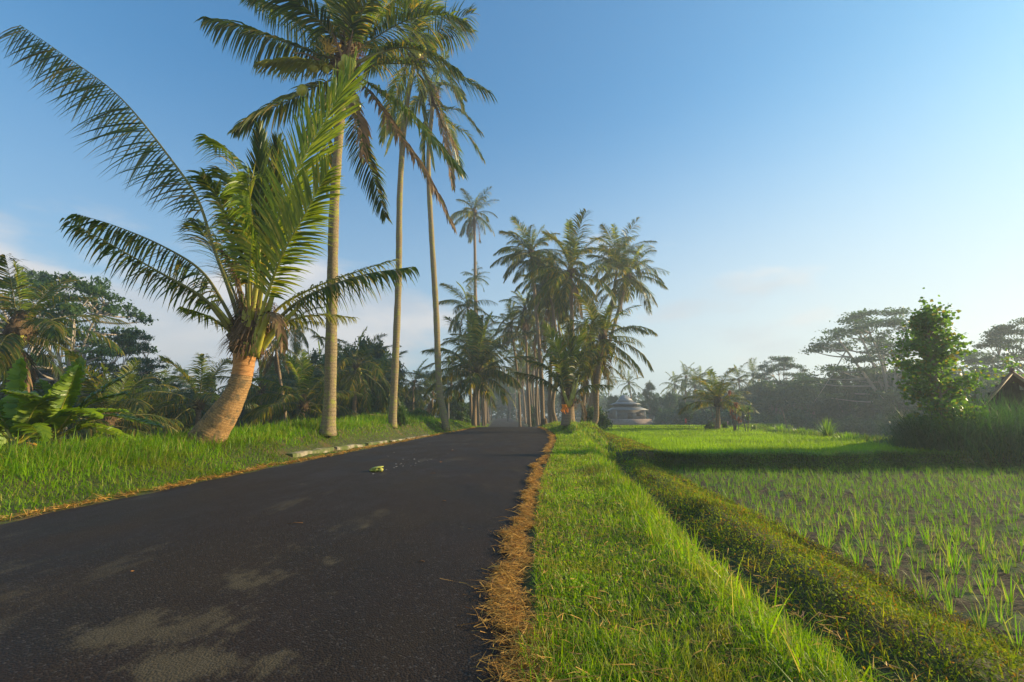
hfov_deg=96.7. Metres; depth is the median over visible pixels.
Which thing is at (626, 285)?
coconut palm
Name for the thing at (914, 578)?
rice seedling
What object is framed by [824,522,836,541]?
rice seedling
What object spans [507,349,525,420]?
coconut palm
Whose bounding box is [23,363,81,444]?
broadleaf tree
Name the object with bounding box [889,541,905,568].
rice seedling
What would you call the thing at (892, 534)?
rice seedling
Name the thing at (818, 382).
spreading tree
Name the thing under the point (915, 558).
rice seedling
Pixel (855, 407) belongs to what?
broadleaf tree
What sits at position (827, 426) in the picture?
grass clump
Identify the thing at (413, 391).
coconut palm
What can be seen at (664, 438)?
rice
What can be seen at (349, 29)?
coconut palm
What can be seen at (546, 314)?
coconut palm
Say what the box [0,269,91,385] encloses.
spreading tree
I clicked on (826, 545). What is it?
rice seedling
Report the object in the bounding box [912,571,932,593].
rice seedling
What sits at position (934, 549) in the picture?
rice seedling
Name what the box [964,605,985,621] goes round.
rice seedling
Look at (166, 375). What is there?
coconut palm
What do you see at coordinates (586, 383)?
coconut palm
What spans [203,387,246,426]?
broadleaf tree
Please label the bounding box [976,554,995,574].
rice seedling
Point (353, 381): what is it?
coconut palm
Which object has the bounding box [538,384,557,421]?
broadleaf tree
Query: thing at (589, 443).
verge grass
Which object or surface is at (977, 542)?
rice seedling
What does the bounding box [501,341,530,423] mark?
coconut palm
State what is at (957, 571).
rice seedling
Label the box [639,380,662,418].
broadleaf tree
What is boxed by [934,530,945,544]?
rice seedling
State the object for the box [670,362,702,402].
coconut palm
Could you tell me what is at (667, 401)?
broadleaf tree
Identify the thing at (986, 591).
rice seedling
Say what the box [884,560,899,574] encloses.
rice seedling
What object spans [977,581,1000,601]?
rice seedling
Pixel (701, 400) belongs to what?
broadleaf tree
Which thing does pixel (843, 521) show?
rice seedling
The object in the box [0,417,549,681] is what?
road
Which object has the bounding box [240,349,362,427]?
coconut palm
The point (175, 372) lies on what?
spreading tree
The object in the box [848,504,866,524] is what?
rice seedling
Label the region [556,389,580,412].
broadleaf tree
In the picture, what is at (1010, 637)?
rice seedling
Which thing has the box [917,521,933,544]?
rice seedling
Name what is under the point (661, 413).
bush
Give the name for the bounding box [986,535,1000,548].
rice seedling
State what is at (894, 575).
rice seedling
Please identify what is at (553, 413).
coconut palm
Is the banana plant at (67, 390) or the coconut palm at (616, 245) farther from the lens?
the coconut palm at (616, 245)
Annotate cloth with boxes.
[561,404,567,413]
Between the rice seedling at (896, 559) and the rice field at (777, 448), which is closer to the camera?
the rice seedling at (896, 559)
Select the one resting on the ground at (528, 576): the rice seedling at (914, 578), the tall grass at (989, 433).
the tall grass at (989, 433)
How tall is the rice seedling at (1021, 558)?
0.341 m
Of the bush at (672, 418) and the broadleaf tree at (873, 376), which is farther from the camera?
the bush at (672, 418)
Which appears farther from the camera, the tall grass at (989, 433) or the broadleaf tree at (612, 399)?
the broadleaf tree at (612, 399)
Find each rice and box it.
[604,424,1022,456]
[673,462,1023,539]
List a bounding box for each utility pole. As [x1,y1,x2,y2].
[447,379,448,417]
[499,384,515,421]
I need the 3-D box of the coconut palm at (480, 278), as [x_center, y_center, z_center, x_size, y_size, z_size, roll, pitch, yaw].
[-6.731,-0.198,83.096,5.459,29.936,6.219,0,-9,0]
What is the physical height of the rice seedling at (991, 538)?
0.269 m
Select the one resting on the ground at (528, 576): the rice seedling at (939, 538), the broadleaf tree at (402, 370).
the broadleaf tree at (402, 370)
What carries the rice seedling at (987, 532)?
on the rice field at (965, 599)
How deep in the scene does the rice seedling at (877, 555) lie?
5.11 m
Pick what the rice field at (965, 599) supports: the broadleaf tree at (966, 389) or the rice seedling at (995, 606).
the rice seedling at (995, 606)
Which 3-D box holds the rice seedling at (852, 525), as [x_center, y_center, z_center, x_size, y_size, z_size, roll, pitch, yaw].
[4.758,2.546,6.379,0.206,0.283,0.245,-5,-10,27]
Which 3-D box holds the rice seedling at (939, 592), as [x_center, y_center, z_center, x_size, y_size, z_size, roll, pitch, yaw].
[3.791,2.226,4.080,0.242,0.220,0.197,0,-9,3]
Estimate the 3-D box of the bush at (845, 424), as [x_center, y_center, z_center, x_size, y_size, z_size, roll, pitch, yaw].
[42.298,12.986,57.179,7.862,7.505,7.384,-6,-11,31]
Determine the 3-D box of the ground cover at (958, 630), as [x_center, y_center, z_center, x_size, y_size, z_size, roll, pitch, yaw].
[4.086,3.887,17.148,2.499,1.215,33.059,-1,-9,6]
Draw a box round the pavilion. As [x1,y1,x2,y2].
[608,395,651,424]
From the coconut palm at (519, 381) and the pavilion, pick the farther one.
the coconut palm at (519, 381)
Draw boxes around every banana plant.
[0,356,163,446]
[0,357,128,449]
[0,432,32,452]
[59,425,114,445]
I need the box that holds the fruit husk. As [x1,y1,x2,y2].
[369,466,383,471]
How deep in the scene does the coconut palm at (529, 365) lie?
69.92 m
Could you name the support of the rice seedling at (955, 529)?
on the rice field at (965, 599)
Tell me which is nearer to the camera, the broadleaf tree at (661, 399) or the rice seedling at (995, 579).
the rice seedling at (995, 579)
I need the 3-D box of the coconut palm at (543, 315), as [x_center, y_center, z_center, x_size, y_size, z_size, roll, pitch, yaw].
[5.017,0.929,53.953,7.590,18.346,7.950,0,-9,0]
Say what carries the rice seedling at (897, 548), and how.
on the rice field at (965, 599)
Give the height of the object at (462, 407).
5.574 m
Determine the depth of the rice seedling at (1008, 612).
3.71 m
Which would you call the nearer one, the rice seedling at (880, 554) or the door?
the rice seedling at (880, 554)
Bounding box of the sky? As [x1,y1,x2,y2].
[0,0,1023,415]
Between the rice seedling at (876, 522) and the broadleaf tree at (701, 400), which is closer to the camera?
the rice seedling at (876, 522)
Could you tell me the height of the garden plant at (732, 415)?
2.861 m
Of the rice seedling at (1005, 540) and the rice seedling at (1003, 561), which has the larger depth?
the rice seedling at (1005, 540)
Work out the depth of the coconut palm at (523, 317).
55.47 m
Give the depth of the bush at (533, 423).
68.79 m
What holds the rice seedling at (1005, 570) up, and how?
on the rice field at (965, 599)
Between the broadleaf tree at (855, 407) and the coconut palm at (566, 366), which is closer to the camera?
the coconut palm at (566, 366)
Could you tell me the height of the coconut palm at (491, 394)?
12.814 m
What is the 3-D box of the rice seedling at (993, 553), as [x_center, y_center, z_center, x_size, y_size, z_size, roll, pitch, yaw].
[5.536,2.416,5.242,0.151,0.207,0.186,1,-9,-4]
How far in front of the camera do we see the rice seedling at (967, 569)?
4.73 m
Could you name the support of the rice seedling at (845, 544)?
on the rice field at (965, 599)
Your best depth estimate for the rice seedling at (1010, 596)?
4.10 m
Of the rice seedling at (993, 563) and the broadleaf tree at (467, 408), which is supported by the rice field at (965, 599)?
the rice seedling at (993, 563)
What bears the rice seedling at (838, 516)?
on the rice field at (965, 599)
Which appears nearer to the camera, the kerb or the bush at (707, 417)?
the kerb
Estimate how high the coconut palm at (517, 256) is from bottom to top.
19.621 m
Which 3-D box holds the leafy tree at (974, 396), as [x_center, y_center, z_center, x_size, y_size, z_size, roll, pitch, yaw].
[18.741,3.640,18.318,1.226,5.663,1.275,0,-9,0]
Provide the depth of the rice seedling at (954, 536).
5.98 m
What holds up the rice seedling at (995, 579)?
on the rice field at (965, 599)
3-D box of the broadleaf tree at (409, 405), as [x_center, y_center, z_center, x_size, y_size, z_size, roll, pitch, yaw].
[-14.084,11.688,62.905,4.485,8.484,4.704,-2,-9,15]
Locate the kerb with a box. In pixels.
[285,435,430,456]
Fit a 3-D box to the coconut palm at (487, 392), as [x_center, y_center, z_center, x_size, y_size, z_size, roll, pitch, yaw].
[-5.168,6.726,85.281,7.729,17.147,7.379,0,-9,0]
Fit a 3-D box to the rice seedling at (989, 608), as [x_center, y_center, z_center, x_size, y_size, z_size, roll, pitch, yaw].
[3.993,2.156,3.864,0.263,0.276,0.313,-5,-10,29]
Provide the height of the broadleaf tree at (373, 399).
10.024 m
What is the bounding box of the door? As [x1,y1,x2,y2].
[628,413,632,418]
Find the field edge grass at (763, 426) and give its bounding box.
[611,422,1023,472]
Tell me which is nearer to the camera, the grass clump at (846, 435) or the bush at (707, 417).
the grass clump at (846, 435)
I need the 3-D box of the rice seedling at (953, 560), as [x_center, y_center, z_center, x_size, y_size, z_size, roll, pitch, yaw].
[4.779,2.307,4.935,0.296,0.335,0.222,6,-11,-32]
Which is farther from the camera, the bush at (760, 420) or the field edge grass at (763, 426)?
the bush at (760, 420)
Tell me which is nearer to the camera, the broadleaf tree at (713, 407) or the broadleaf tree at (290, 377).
the broadleaf tree at (290, 377)
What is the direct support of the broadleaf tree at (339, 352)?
on the ground at (528, 576)
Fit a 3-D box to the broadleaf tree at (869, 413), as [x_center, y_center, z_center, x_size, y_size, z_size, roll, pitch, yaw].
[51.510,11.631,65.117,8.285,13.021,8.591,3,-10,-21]
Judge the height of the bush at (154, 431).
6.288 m
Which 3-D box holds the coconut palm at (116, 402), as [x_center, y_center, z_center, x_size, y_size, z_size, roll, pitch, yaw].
[-17.391,4.030,19.107,6.027,7.119,6.389,8,-12,-41]
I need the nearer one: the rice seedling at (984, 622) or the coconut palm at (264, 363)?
the rice seedling at (984, 622)
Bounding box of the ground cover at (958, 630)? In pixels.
[589,425,1023,681]
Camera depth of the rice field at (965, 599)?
6.67 m
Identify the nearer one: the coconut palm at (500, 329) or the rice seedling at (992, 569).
the rice seedling at (992, 569)
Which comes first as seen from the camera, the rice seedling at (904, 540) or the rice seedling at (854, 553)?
the rice seedling at (854, 553)
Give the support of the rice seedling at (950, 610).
on the rice field at (965, 599)
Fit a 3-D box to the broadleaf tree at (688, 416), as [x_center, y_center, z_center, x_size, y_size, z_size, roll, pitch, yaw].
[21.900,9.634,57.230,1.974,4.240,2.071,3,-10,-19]
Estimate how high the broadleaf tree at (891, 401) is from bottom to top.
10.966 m
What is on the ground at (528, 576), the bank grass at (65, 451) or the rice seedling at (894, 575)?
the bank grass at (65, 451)
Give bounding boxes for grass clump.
[769,424,787,430]
[814,418,842,436]
[837,430,863,439]
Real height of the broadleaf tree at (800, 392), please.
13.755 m
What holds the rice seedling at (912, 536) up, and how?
on the rice field at (965, 599)
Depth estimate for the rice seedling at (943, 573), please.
4.47 m
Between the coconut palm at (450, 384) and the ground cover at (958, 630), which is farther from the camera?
the coconut palm at (450, 384)
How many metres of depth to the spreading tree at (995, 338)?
52.07 m
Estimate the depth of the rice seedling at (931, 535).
5.93 m
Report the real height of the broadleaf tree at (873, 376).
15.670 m
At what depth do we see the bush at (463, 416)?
41.23 m
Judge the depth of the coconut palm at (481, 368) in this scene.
54.07 m
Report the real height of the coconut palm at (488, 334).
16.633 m
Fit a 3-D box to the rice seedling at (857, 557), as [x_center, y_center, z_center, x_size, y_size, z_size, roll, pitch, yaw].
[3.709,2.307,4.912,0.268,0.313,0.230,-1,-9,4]
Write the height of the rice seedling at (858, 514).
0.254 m
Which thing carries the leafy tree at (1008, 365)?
on the ground at (528, 576)
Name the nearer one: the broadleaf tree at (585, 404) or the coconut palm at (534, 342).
the coconut palm at (534, 342)
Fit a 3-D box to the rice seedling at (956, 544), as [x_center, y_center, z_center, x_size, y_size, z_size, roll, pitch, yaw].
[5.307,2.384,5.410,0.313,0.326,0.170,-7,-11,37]
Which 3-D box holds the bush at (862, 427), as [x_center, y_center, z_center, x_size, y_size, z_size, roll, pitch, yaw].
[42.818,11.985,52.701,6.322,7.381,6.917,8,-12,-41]
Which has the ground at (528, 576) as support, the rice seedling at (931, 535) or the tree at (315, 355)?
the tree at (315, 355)
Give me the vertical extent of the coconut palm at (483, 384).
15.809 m
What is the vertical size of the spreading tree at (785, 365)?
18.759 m
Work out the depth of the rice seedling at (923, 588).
4.05 m
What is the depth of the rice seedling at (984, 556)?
5.19 m
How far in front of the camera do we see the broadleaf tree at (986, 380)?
55.98 m
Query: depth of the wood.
151.50 m
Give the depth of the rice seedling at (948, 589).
4.27 m
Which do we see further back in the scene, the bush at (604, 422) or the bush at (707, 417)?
the bush at (707, 417)
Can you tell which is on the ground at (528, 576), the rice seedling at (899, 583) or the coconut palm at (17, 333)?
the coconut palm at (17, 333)
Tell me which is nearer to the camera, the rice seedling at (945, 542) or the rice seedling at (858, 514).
the rice seedling at (945, 542)
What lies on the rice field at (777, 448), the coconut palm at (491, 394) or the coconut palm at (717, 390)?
the coconut palm at (717, 390)
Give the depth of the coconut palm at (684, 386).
91.57 m
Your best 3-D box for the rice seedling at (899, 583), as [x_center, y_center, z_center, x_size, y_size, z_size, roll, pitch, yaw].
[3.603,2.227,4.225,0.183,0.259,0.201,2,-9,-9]
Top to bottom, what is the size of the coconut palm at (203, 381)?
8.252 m
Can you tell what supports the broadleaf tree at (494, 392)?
on the ground at (528, 576)
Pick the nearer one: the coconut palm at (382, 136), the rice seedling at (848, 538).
the rice seedling at (848, 538)
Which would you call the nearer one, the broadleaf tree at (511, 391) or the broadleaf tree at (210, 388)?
the broadleaf tree at (210, 388)
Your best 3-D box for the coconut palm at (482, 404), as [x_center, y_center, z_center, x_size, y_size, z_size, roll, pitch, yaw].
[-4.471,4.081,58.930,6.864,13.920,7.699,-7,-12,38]
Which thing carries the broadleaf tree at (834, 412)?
on the ground at (528, 576)
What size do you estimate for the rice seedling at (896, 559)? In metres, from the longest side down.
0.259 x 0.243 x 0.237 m
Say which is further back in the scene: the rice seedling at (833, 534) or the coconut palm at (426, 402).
the coconut palm at (426, 402)
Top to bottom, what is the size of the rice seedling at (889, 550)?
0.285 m
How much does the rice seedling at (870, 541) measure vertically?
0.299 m
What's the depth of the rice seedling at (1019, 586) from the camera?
3.97 m
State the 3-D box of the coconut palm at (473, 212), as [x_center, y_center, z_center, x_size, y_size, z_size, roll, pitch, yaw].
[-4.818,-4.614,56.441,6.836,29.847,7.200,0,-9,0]
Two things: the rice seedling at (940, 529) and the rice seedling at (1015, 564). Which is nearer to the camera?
the rice seedling at (1015, 564)
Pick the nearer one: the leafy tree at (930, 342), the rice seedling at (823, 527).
the rice seedling at (823, 527)
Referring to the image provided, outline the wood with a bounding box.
[240,391,796,427]
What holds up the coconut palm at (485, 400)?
on the ground at (528, 576)
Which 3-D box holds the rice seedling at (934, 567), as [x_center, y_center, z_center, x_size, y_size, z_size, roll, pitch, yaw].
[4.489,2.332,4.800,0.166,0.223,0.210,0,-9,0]
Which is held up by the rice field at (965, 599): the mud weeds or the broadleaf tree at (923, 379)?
the mud weeds
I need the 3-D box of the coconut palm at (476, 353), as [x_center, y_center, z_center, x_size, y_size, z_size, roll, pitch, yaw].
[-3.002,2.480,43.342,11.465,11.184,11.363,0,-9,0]
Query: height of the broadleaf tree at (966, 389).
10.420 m
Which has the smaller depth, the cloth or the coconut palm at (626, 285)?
the cloth
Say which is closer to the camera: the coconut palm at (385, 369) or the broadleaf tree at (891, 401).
the coconut palm at (385, 369)
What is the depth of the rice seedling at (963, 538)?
5.98 m
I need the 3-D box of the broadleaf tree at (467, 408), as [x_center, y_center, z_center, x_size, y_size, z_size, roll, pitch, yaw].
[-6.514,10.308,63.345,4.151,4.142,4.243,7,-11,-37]
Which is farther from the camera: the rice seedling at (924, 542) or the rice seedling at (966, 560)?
the rice seedling at (924, 542)
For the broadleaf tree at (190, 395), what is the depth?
43.16 m
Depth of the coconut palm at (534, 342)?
57.89 m
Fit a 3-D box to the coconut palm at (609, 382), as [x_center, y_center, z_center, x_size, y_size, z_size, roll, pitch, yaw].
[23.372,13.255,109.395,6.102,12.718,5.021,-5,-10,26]
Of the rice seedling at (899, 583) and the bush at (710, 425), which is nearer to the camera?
the rice seedling at (899, 583)
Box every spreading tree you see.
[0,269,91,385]
[0,271,172,438]
[88,328,183,426]
[164,369,192,413]
[409,370,445,411]
[748,355,816,415]
[790,306,967,418]
[791,377,840,421]
[922,350,1009,381]
[960,317,1023,377]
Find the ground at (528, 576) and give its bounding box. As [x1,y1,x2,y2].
[0,416,1023,681]
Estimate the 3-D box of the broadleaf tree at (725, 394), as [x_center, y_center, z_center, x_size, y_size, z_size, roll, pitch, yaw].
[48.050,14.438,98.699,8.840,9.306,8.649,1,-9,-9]
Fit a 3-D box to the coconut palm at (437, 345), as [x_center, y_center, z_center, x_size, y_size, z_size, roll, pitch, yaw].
[-4.980,-7.488,29.578,8.265,26.252,4.099,-8,-12,40]
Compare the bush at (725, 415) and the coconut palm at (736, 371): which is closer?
the bush at (725, 415)
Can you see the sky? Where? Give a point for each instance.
(792, 167)
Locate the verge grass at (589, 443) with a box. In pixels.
[502,419,938,681]
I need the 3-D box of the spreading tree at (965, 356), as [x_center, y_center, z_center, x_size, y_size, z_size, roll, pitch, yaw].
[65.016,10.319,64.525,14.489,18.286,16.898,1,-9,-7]
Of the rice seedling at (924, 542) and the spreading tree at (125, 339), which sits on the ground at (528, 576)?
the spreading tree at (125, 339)
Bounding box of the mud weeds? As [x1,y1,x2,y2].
[691,470,1023,639]
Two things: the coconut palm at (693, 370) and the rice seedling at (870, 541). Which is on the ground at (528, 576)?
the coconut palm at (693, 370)
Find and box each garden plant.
[727,389,741,430]
[738,404,757,431]
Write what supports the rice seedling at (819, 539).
on the rice field at (965, 599)
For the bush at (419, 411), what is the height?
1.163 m
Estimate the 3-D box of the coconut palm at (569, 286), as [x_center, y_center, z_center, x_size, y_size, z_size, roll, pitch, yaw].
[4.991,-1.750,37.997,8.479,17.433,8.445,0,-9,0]
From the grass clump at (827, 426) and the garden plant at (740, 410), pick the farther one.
the garden plant at (740, 410)
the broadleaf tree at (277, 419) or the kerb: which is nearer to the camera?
the kerb
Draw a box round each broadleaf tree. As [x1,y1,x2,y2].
[0,371,40,435]
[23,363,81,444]
[70,387,119,439]
[156,387,204,428]
[202,371,216,397]
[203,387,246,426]
[257,355,298,389]
[261,377,296,425]
[269,362,323,421]
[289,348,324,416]
[306,355,348,421]
[320,345,348,361]
[336,365,381,418]
[339,333,399,413]
[371,356,407,411]
[383,375,407,415]
[404,396,424,412]
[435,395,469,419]
[453,402,480,418]
[489,356,502,419]
[495,383,517,418]
[521,372,545,404]
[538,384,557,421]
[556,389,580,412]
[576,396,599,411]
[606,394,617,412]
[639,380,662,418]
[648,395,673,414]
[664,391,677,410]
[667,392,694,409]
[676,401,693,423]
[690,390,714,414]
[701,396,738,416]
[720,388,750,409]
[733,385,763,404]
[746,377,794,419]
[774,377,825,424]
[814,369,880,421]
[815,380,858,423]
[832,379,883,421]
[846,363,906,416]
[871,386,926,421]
[891,367,964,408]
[899,396,933,416]
[950,379,983,405]
[952,366,1005,388]
[966,376,1000,405]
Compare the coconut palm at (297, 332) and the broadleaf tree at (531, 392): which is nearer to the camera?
the coconut palm at (297, 332)
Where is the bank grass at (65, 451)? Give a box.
[0,411,488,519]
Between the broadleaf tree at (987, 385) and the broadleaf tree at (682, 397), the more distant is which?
the broadleaf tree at (682, 397)
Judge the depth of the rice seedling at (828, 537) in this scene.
5.75 m
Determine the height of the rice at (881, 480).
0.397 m
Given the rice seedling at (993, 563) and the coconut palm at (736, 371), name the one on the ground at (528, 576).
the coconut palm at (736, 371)
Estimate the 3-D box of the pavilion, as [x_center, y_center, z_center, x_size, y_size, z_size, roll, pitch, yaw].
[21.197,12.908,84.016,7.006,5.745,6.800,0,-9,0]
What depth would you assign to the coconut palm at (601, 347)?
29.70 m
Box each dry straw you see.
[0,427,475,520]
[440,426,916,681]
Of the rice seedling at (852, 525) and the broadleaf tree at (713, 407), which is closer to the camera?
the rice seedling at (852, 525)
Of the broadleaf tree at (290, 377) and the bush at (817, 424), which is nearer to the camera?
the broadleaf tree at (290, 377)
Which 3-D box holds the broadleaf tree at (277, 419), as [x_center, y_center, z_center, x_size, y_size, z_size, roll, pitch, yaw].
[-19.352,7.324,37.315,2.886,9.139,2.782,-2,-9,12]
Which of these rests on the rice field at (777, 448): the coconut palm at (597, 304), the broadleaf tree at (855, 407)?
the coconut palm at (597, 304)
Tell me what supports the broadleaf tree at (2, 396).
on the ground at (528, 576)
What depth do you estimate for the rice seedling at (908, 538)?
5.77 m
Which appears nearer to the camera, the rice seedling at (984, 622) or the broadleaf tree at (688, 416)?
the rice seedling at (984, 622)
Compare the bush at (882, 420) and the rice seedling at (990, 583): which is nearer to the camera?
the rice seedling at (990, 583)
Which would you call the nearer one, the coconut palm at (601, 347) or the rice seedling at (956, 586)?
the rice seedling at (956, 586)
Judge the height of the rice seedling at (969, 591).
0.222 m
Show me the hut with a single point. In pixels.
(1009, 387)
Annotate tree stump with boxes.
[541,418,547,425]
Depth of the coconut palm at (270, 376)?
33.50 m
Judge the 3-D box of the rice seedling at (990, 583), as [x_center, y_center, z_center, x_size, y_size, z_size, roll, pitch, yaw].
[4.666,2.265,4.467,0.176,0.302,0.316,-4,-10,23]
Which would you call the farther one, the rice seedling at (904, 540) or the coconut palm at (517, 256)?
the coconut palm at (517, 256)
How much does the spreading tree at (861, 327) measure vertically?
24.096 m
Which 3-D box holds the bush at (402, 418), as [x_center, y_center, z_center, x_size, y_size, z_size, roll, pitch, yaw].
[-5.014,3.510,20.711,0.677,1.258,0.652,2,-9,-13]
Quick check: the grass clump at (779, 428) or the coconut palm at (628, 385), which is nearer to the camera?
the grass clump at (779, 428)
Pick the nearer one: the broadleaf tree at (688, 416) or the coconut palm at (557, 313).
the coconut palm at (557, 313)
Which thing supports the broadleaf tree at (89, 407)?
on the ground at (528, 576)
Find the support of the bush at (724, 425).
on the rice field at (777, 448)
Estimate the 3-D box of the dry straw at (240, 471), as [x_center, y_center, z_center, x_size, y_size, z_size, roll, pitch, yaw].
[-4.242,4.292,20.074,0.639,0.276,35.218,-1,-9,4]
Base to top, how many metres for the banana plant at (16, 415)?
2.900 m
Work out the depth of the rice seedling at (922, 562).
4.87 m
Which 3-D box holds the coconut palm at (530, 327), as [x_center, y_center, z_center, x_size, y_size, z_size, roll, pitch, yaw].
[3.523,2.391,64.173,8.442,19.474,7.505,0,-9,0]
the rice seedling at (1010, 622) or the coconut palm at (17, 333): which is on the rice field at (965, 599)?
the rice seedling at (1010, 622)
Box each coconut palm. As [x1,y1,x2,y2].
[0,25,419,444]
[0,254,131,448]
[26,348,181,442]
[77,369,211,439]
[117,352,261,440]
[127,363,196,406]
[195,0,497,435]
[210,354,308,426]
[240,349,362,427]
[255,340,299,422]
[267,307,324,363]
[295,327,402,415]
[300,342,324,364]
[340,351,424,412]
[359,0,478,427]
[395,49,485,430]
[397,360,444,411]
[406,370,446,415]
[420,309,538,426]
[427,360,472,404]
[432,272,497,422]
[441,319,503,425]
[442,323,504,425]
[450,186,498,414]
[453,318,502,424]
[458,320,495,382]
[460,262,489,392]
[465,339,496,423]
[484,298,540,426]
[485,333,499,422]
[488,383,499,420]
[490,216,570,425]
[498,287,544,426]
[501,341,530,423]
[507,342,546,405]
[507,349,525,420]
[507,360,516,419]
[509,358,531,422]
[512,316,613,425]
[514,249,580,405]
[514,295,546,424]
[515,307,565,425]
[516,318,547,424]
[516,328,548,426]
[521,208,620,336]
[521,254,592,422]
[522,299,578,422]
[531,297,584,334]
[536,321,586,421]
[546,293,657,423]
[552,320,634,419]
[560,293,630,420]
[580,216,657,416]
[585,238,668,420]
[601,373,619,400]
[616,370,642,398]
[659,371,690,396]
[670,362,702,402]
[678,366,714,409]
[678,367,758,428]
[678,369,710,424]
[717,362,756,418]
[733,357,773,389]
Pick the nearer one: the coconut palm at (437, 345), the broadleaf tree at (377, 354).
the coconut palm at (437, 345)
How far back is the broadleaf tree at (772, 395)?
74.23 m
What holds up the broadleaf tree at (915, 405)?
on the ground at (528, 576)
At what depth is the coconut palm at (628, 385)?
99.39 m
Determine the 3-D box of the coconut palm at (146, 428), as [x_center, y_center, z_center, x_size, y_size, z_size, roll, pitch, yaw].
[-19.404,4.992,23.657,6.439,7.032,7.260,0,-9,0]
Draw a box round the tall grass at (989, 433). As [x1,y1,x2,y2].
[866,389,1023,471]
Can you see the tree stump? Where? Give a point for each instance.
(543, 421)
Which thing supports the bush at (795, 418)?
on the ground at (528, 576)
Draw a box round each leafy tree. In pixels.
[881,287,1000,425]
[964,361,985,407]
[991,348,1023,401]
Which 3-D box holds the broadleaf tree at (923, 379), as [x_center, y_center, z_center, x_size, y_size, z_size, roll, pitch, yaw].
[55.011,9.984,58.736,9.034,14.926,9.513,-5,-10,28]
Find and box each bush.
[149,421,171,436]
[397,405,408,426]
[407,408,431,417]
[455,411,470,423]
[530,405,535,425]
[582,405,612,429]
[653,407,675,424]
[663,402,704,424]
[689,408,721,424]
[704,420,714,428]
[715,407,769,425]
[722,421,728,427]
[753,413,798,425]
[773,407,824,430]
[803,418,838,431]
[828,414,870,433]
[848,413,896,435]
[872,412,919,436]
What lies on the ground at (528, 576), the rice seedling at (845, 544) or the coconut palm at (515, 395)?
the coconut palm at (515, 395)
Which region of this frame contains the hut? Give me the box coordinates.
[974,368,1023,419]
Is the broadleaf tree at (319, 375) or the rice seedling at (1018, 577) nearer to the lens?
the rice seedling at (1018, 577)
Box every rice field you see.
[606,427,995,457]
[671,466,1023,649]
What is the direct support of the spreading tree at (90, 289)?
on the ground at (528, 576)
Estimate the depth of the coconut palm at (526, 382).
82.53 m
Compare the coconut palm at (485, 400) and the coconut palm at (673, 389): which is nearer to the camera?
the coconut palm at (485, 400)
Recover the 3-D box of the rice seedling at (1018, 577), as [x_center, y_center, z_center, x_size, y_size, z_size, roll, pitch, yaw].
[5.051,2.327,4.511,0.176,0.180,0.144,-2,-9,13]
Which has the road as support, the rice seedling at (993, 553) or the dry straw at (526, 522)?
the dry straw at (526, 522)
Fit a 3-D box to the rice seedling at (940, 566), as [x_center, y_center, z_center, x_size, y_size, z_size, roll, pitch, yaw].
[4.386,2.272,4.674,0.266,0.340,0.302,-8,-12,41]
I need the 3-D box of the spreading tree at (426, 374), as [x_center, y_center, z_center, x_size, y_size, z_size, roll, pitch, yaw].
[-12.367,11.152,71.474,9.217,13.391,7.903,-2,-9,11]
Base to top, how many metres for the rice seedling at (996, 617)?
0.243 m
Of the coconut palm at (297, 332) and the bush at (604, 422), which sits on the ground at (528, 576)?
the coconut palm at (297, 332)
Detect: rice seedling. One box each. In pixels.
[814,514,835,534]
[815,524,831,545]
[818,531,834,548]
[823,528,833,543]
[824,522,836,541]
[828,510,842,528]
[839,512,846,525]
[839,535,854,549]
[839,537,852,556]
[840,542,866,567]
[841,521,849,545]
[846,516,857,531]
[847,540,862,562]
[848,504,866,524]
[852,506,860,521]
[852,531,866,549]
[859,548,882,565]
[865,529,881,548]
[866,508,880,531]
[868,548,884,560]
[884,521,900,541]
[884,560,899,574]
[886,536,900,554]
[886,553,900,578]
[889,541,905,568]
[889,565,907,591]
[890,547,901,564]
[894,539,906,552]
[895,527,914,542]
[896,534,906,548]
[902,527,915,546]
[902,540,918,561]
[903,562,919,581]
[908,553,924,572]
[910,578,943,602]
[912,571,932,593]
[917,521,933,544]
[917,554,927,568]
[920,581,947,600]
[921,531,939,551]
[922,525,936,541]
[922,560,946,586]
[925,554,949,577]
[928,577,955,614]
[931,555,938,569]
[931,566,953,592]
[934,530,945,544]
[935,525,953,550]
[936,521,943,536]
[939,571,973,597]
[942,547,970,573]
[943,523,962,535]
[944,537,960,567]
[945,522,961,540]
[950,531,970,554]
[955,522,975,541]
[957,548,976,568]
[958,544,975,561]
[958,554,980,575]
[961,577,1009,611]
[963,524,987,553]
[963,597,991,630]
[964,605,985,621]
[966,578,978,592]
[968,561,990,594]
[973,562,993,586]
[975,523,998,540]
[976,532,999,560]
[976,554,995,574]
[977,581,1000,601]
[981,552,1009,570]
[982,594,1023,623]
[983,542,1003,558]
[984,525,994,543]
[985,566,998,585]
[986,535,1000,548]
[986,586,1013,615]
[988,594,1006,610]
[993,548,1015,569]
[994,572,1020,601]
[995,530,1013,547]
[997,608,1023,633]
[1000,605,1023,646]
[1001,538,1023,561]
[1003,550,1019,566]
[1003,558,1011,573]
[1008,567,1023,583]
[1011,575,1023,597]
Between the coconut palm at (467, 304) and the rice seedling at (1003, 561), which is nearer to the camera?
the rice seedling at (1003, 561)
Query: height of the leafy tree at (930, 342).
5.762 m
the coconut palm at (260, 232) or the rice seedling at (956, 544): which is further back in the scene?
the coconut palm at (260, 232)

